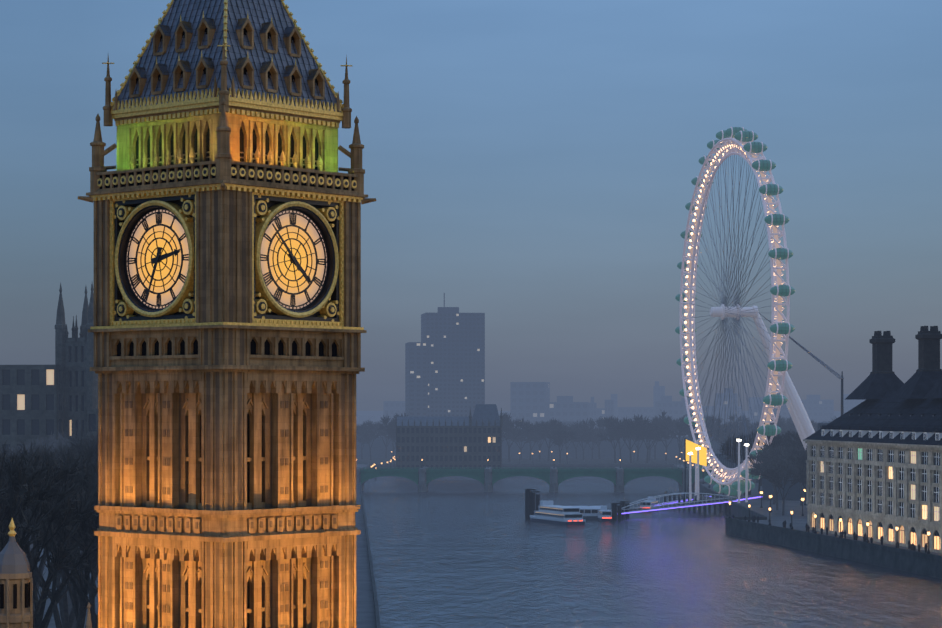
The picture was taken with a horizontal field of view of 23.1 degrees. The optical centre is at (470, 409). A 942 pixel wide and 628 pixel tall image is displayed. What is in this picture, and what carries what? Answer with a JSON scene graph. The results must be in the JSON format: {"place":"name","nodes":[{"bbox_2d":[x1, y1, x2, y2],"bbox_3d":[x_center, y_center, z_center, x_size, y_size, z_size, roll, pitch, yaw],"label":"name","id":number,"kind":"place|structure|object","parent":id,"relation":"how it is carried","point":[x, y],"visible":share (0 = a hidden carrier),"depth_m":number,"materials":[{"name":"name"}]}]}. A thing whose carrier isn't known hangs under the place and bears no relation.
{"place":"outdoors","nodes":[
{"label":"outdoors","id":0,"kind":"place"},
{"bbox_2d":[405,293,484,417],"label":"office tower","id":1,"kind":"structure","parent":0,"point":[445,367],"depth_m":2173.39,"materials":[{"name":"concrete"}]},
{"bbox_2d":[0,0,941,410],"label":"sky","id":2,"kind":"structure","parent":0,"point":[531,165],"materials":[{"name":"blue"}]},
{"bbox_2d":[25,411,941,627],"bbox_3d":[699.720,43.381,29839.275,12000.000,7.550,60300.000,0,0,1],"label":"river banks","id":3,"kind":"object","parent":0,"point":[891,556],"visible":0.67,"depth_m":772.80,"materials":[{"name":"stone"}]},
{"bbox_2d":[0,518,91,627],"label":"turret","id":4,"kind":"object","parent":3,"relation":"on","point":[16,595],"visible":1,"depth_m":132.37,"materials":[{"name":"stone"}]},
{"bbox_2d":[0,365,97,453],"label":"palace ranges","id":5,"kind":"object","parent":3,"relation":"on","point":[31,401],"visible":0.06,"depth_m":891.97,"materials":[{"name":"stone"}]},
{"bbox_2d":[0,426,98,627],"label":"garden trees","id":6,"kind":"object","parent":3,"relation":"on","point":[48,495],"visible":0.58,"depth_m":231.61,"materials":[{"name":"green plant"}]},
{"bbox_2d":[55,283,97,445],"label":"gothic tower","id":7,"kind":"structure","parent":3,"relation":"on","point":[74,354],"depth_m":895.10,"materials":[{"name":"stone"}]},
{"bbox_2d":[78,0,375,627],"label":"clock tower","id":8,"kind":"structure","parent":3,"relation":"on","point":[226,439],"depth_m":141.57,"materials":[{"name":"brown stone"}]},
{"bbox_2d":[125,208,188,309],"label":"clock face","id":9,"kind":"object","parent":8,"relation":"attached to","point":[156,258],"visible":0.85,"depth_m":141.76,"materials":[{"name":"white glass"}]},
{"bbox_2d":[117,113,337,171],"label":"belfry","id":10,"kind":"object","parent":8,"relation":"attached to","point":[253,139],"visible":0.46,"depth_m":142.03,"materials":[{"name":"stone"}]},
{"bbox_2d":[260,209,328,310],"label":"clock face","id":11,"kind":"object","parent":8,"relation":"attached to","point":[294,256],"visible":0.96,"depth_m":142.37,"materials":[{"name":"white glass"}]},
{"bbox_2d":[395,404,502,468],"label":"office building","id":12,"kind":"structure","parent":3,"relation":"on","point":[474,442],"depth_m":1485.60,"materials":[{"name":"grey stone"}]},
{"bbox_2d":[356,459,755,492],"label":"arch bridge","id":13,"kind":"structure","parent":3,"relation":"on","point":[422,478],"depth_m":1268.83,"materials":[{"name":"stone"}]},
{"bbox_2d":[371,451,805,515],"bbox_3d":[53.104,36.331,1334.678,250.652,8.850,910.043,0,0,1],"label":"street lamps","id":14,"kind":"object","parent":3,"relation":"on","point":[761,491],"visible":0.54,"depth_m":1392.89,"materials":[{"name":"grey metal"}]},
{"bbox_2d":[356,411,836,462],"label":"bank trees","id":15,"kind":"object","parent":3,"relation":"on","point":[657,429],"visible":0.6,"depth_m":1791.63,"materials":[{"name":"green plant"}]},
{"bbox_2d":[356,381,864,500],"bbox_3d":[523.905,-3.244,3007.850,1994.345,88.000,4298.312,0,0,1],"label":"skyline","id":16,"kind":"structure","parent":3,"relation":"on","point":[530,401],"depth_m":2976.50,"materials":[{"name":"grey glass"}]},
{"bbox_2d":[664,127,844,514],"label":"ferris wheel","id":17,"kind":"object","parent":3,"relation":"on","point":[728,143],"visible":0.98,"depth_m":1065.18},
{"bbox_2d":[717,429,815,515],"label":"riverside trees","id":18,"kind":"object","parent":3,"relation":"on","point":[779,458],"visible":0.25,"depth_m":974.63,"materials":[{"name":"green plant"}]},
{"bbox_2d":[729,501,929,553],"bbox_3d":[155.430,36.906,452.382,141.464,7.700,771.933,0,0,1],"label":"street lamps","id":19,"kind":"object","parent":3,"relation":"on","point":[912,546],"visible":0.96,"depth_m":707.93,"materials":[{"name":"grey metal"}]},
{"bbox_2d":[803,326,941,553],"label":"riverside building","id":20,"kind":"structure","parent":3,"relation":"on","point":[874,459],"depth_m":711.95,"materials":[{"name":"stone"}]},
{"bbox_2d":[362,474,941,627],"bbox_3d":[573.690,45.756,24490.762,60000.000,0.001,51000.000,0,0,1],"label":"river","id":21,"kind":"structure","parent":0,"point":[456,552],"depth_m":648.42,"materials":[{"name":"liquid"}]},
{"bbox_2d":[530,490,658,524],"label":"boats","id":22,"kind":"object","parent":21,"relation":"on","point":[548,512],"visible":0.92,"depth_m":927.99,"materials":[{"name":"white metal"}]},
{"bbox_2d":[525,489,760,520],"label":"floating pier","id":23,"kind":"structure","parent":21,"relation":"on","point":[621,510],"depth_m":963.50,"materials":[{"name":"metal"}]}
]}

